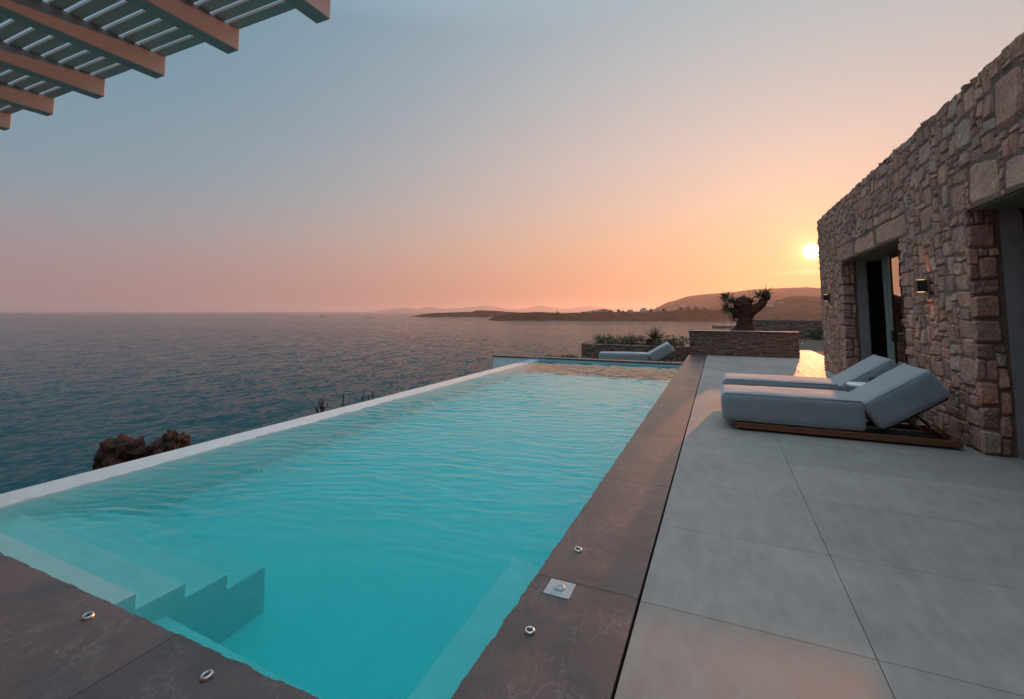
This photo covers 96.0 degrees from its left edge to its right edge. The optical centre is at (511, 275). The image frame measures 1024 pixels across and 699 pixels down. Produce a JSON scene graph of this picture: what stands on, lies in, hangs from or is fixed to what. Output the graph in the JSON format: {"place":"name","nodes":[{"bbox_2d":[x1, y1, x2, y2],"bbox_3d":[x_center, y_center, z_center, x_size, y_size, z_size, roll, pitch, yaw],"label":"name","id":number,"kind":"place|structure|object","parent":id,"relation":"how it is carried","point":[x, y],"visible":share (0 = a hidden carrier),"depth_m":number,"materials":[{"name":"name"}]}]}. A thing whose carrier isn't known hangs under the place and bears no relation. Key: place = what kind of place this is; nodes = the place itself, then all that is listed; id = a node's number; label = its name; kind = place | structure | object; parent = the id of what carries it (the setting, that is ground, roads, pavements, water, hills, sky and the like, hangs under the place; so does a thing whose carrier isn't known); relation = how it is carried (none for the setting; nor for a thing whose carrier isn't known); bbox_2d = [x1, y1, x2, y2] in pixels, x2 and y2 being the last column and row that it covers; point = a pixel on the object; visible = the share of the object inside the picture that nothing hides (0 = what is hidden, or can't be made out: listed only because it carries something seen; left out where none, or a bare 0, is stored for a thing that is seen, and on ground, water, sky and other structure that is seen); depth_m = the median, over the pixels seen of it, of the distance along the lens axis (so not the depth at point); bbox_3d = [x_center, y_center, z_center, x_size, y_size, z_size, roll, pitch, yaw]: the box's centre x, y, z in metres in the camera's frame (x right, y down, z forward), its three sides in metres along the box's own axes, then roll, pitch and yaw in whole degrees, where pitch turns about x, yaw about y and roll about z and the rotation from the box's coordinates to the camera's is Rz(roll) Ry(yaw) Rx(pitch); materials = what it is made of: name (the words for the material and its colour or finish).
{"place":"outdoors","nodes":[
{"label":"outdoors","id":0,"kind":"place"},
{"bbox_2d":[0,312,735,493],"bbox_3d":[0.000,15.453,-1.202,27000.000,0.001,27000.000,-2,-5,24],"label":"sea","id":1,"kind":"structure","parent":0,"point":[76,388],"depth_m":134.96,"materials":[{"name":"liquid"}]},
{"bbox_2d":[712,303,734,327],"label":"sailing yacht","id":2,"kind":"object","parent":1,"relation":"on","point":[724,326],"visible":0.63,"depth_m":428.10,"materials":[{"name":"paint"}]},
{"bbox_2d":[409,310,518,316],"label":"island","id":3,"kind":"structure","parent":0,"point":[481,313],"depth_m":1364.42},
{"bbox_2d":[374,305,638,311],"bbox_3d":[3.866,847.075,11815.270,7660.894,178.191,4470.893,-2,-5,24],"label":"hills","id":4,"kind":"structure","parent":0,"point":[539,308],"depth_m":11628.27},
{"bbox_2d":[0,0,1023,311],"label":"sky","id":5,"kind":"structure","parent":0,"point":[375,155],"materials":[{"name":"blue"}]},
{"bbox_2d":[546,356,683,362],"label":"terrace","id":6,"kind":"structure","parent":0,"point":[598,358],"depth_m":19.14,"materials":[{"name":"grey concrete"}]},
{"bbox_2d":[540,353,578,357],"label":"shrub","id":7,"kind":"object","parent":6,"relation":"on","point":[564,356],"visible":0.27,"depth_m":19.47,"materials":[{"name":"green plant"}]},
{"bbox_2d":[599,342,674,361],"bbox_3d":[4.505,2.824,16.614,2.678,0.846,0.794,-1,-5,14],"label":"sun lounger","id":8,"kind":"object","parent":6,"relation":"on","point":[662,351],"visible":0.69,"depth_m":16.23,"materials":[{"name":"fabric"}]},
{"bbox_2d":[489,308,780,321],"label":"headland","id":9,"kind":"structure","parent":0,"point":[702,315],"depth_m":778.22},
{"bbox_2d":[613,355,706,698],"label":"terrace base","id":10,"kind":"object","parent":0,"point":[647,572],"depth_m":2.58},
{"bbox_2d":[0,0,329,130],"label":"pergola","id":11,"kind":"object","parent":10,"relation":"on","point":[198,23],"visible":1,"depth_m":2.93,"materials":[{"name":"paint"}]},
{"bbox_2d":[0,355,705,698],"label":"swimming pool","id":12,"kind":"structure","parent":10,"relation":"in","point":[54,646],"depth_m":2.24,"materials":[{"name":"stone"}]},
{"bbox_2d":[81,611,94,620],"bbox_3d":[-2.086,1.674,2.267,0.051,0.021,0.051,-2,-5,24],"label":"pool nozzle","id":13,"kind":"object","parent":12,"relation":"on","point":[87,615],"visible":1,"depth_m":2.26,"materials":[{"name":"metal"}]},
{"bbox_2d":[199,669,213,681],"bbox_3d":[-1.256,1.645,1.896,0.051,0.022,0.051,-2,-5,24],"label":"pool nozzle","id":14,"kind":"object","parent":12,"relation":"on","point":[207,675],"visible":1,"depth_m":1.89,"materials":[{"name":"metal"}]},
{"bbox_2d":[0,360,679,698],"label":"water","id":15,"kind":"structure","parent":12,"relation":"in","point":[401,548],"depth_m":3.41,"materials":[{"name":"blue liquid"}]},
{"bbox_2d":[524,626,534,635],"bbox_3d":[0.083,1.665,2.162,0.051,0.018,0.051,-2,-5,24],"label":"pool nozzle","id":16,"kind":"object","parent":12,"relation":"on","point":[529,630],"visible":1,"depth_m":2.15,"materials":[{"name":"metal"}]},
{"bbox_2d":[541,578,577,599],"bbox_3d":[0.259,1.694,2.499,0.156,0.017,0.156,-2,-5,24],"label":"skimmer lid","id":17,"kind":"object","parent":12,"relation":"on","point":[559,588],"visible":1,"depth_m":2.49,"materials":[{"name":"plastic"}]},
{"bbox_2d":[574,546,581,552],"bbox_3d":[0.416,1.723,2.898,0.051,0.022,0.051,-2,-5,24],"label":"pool nozzle","id":18,"kind":"object","parent":12,"relation":"on","point":[577,549],"visible":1,"depth_m":2.89,"materials":[{"name":"metal"}]},
{"bbox_2d":[817,32,1023,458],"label":"stone house","id":19,"kind":"structure","parent":10,"relation":"on","point":[938,197],"depth_m":5.37,"materials":[{"name":"stone"}]},
{"bbox_2d":[823,292,829,302],"bbox_3d":[7.690,0.547,11.286,0.117,0.270,0.150,-2,-5,24],"label":"wall lamp","id":20,"kind":"object","parent":19,"relation":"attached to","point":[826,298],"visible":1,"depth_m":11.24,"materials":[{"name":"black metal"}]},
{"bbox_2d":[888,249,905,365],"bbox_3d":[6.531,0.773,7.487,0.070,2.580,2.030,-2,-5,24],"label":"sliding door","id":21,"kind":"structure","parent":19,"relation":"in","point":[897,335],"depth_m":8.23,"materials":[{"name":"brown metal"}]},
{"bbox_2d":[914,275,929,295],"bbox_3d":[5.310,0.134,5.980,0.117,0.270,0.150,-2,-5,24],"label":"wall lamp","id":22,"kind":"object","parent":19,"relation":"attached to","point":[921,285],"visible":1,"depth_m":5.93,"materials":[{"name":"black metal"}]},
{"bbox_2d":[1019,207,1023,232],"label":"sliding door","id":23,"kind":"structure","parent":19,"relation":"in","point":[1021,209],"depth_m":4.83,"materials":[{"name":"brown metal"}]},
{"bbox_2d":[647,287,820,310],"bbox_3d":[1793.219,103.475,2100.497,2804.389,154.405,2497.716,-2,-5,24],"label":"hill","id":24,"kind":"structure","parent":0,"point":[711,301],"depth_m":2081.04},
{"bbox_2d":[693,339,823,355],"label":"path","id":25,"kind":"structure","parent":0,"point":[816,346],"depth_m":20.48,"materials":[{"name":"grey concrete"}]},
{"bbox_2d":[666,335,688,343],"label":"hedge","id":26,"kind":"object","parent":25,"relation":"on","point":[682,338],"visible":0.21,"depth_m":21.13,"materials":[{"name":"green plant"}]},
{"bbox_2d":[736,319,822,338],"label":"garden wall","id":27,"kind":"structure","parent":25,"relation":"on","point":[801,326],"depth_m":25.77,"materials":[{"name":"stone"}]},
{"bbox_2d":[807,324,822,339],"bbox_3d":[16.371,3.133,24.365,1.120,1.150,1.615,2,-5,-20],"label":"shrub","id":28,"kind":"object","parent":25,"relation":"on","point":[815,335],"visible":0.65,"depth_m":24.57,"materials":[{"name":"green plant"}]},
{"bbox_2d":[718,296,821,321],"bbox_3d":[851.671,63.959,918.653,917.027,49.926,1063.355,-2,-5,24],"label":"hill","id":29,"kind":"structure","parent":0,"point":[799,307],"depth_m":726.15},
{"bbox_2d":[765,301,773,306],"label":"white house","id":30,"kind":"structure","parent":29,"relation":"on","point":[770,304],"depth_m":810.80,"materials":[{"name":"white paint"}]},
{"bbox_2d":[614,350,1023,698],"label":"terrace","id":31,"kind":"structure","parent":0,"point":[788,566],"depth_m":2.68,"materials":[{"name":"tile"}]},
{"bbox_2d":[688,330,799,357],"bbox_3d":[8.050,2.346,16.192,3.365,0.843,1.627,-2,-5,24],"label":"stone planter","id":32,"kind":"object","parent":31,"relation":"on","point":[781,344],"visible":1,"depth_m":15.45,"materials":[{"name":"stone"}]},
{"bbox_2d":[718,284,771,330],"bbox_3d":[8.195,1.220,16.200,1.896,1.870,0.796,-2,-5,24],"label":"gnarled tree","id":33,"kind":"object","parent":32,"relation":"in","point":[743,310],"visible":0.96,"depth_m":16.04,"materials":[{"name":"brown plant"}]},
{"bbox_2d":[723,355,917,421],"bbox_3d":[4.511,1.627,7.030,2.370,0.846,0.794,-2,-5,24],"label":"sun lounger","id":34,"kind":"object","parent":31,"relation":"on","point":[875,366],"visible":0.4,"depth_m":6.79,"materials":[{"name":"fabric"}]},
{"bbox_2d":[721,364,962,448],"bbox_3d":[3.937,1.533,5.823,2.370,0.846,0.794,-2,-5,24],"label":"sun lounger","id":35,"kind":"object","parent":31,"relation":"on","point":[889,403],"visible":1,"depth_m":5.48,"materials":[{"name":"white fabric"}]},
{"bbox_2d":[846,382,866,420],"bbox_3d":[4.724,1.720,6.186,0.356,0.530,0.356,-2,-5,24],"label":"side table","id":36,"kind":"object","parent":31,"relation":"on","point":[854,384],"visible":0.32,"depth_m":6.22,"materials":[{"name":"white paint"}]},
{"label":"hillside","id":37,"kind":"structure","parent":0,"visible":0},
{"bbox_2d":[92,433,153,469],"bbox_3d":[-8.571,5.083,10.248,0.956,3.147,1.236,-2,-5,24],"label":"shrub","id":38,"kind":"object","parent":37,"relation":"on","point":[121,448],"visible":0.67,"depth_m":10.00,"materials":[{"name":"brown plant"}]},
{"bbox_2d":[150,428,190,455],"bbox_3d":[-8.149,5.023,10.650,0.750,2.916,1.098,-8,-9,60],"label":"shrub","id":39,"kind":"object","parent":37,"relation":"on","point":[170,440],"visible":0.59,"depth_m":10.68,"materials":[{"name":"brown plant"}]},
{"bbox_2d":[312,396,328,412],"bbox_3d":[-4.139,3.804,9.938,0.331,2.369,0.256,1,-5,-12],"label":"bare shrub","id":40,"kind":"object","parent":37,"relation":"on","point":[322,408],"visible":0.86,"depth_m":9.97,"materials":[{"name":"brown plant"}]},
{"bbox_2d":[581,341,692,360],"bbox_3d":[5.370,3.279,19.771,4.444,0.743,1.984,-2,-5,24],"label":"stone planter","id":41,"kind":"object","parent":37,"relation":"on","point":[592,349],"visible":0.58,"depth_m":19.10,"materials":[{"name":"stone"}]},
{"bbox_2d":[593,333,616,343],"bbox_3d":[4.111,2.801,20.174,1.027,0.630,1.421,0,-4,-2],"label":"shrub","id":42,"kind":"object","parent":41,"relation":"in","point":[600,338],"visible":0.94,"depth_m":20.22,"materials":[{"name":"green plant"}]},
{"bbox_2d":[612,334,638,344],"bbox_3d":[5.005,2.849,20.238,1.266,0.567,1.029,3,-5,-30],"label":"shrub","id":43,"kind":"object","parent":41,"relation":"in","point":[619,338],"visible":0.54,"depth_m":20.13,"materials":[{"name":"green plant"}]},
{"bbox_2d":[623,333,646,344],"bbox_3d":[5.191,2.751,19.637,1.197,0.734,1.261,1,-5,-13],"label":"dry grass plant","id":44,"kind":"object","parent":41,"relation":"in","point":[631,338],"visible":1,"depth_m":19.55,"materials":[{"name":"green plant"}]},
{"bbox_2d":[638,337,652,344],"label":"shrub","id":45,"kind":"object","parent":41,"relation":"in","point":[648,342],"visible":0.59,"depth_m":19.92,"materials":[{"name":"green plant"}]},
{"bbox_2d":[645,325,665,345],"bbox_3d":[6.098,2.562,19.495,1.124,1.015,1.139,1,-5,-11],"label":"yucca plant","id":46,"kind":"object","parent":41,"relation":"in","point":[653,335],"visible":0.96,"depth_m":19.47,"materials":[{"name":"green plant"}]},
{"bbox_2d":[653,338,676,345],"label":"shrub","id":47,"kind":"object","parent":41,"relation":"in","point":[670,341],"visible":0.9,"depth_m":19.00,"materials":[{"name":"green plant"}]},
{"bbox_2d":[671,340,685,345],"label":"shrub","id":48,"kind":"object","parent":41,"relation":"in","point":[679,342],"visible":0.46,"depth_m":19.52,"materials":[{"name":"green plant"}]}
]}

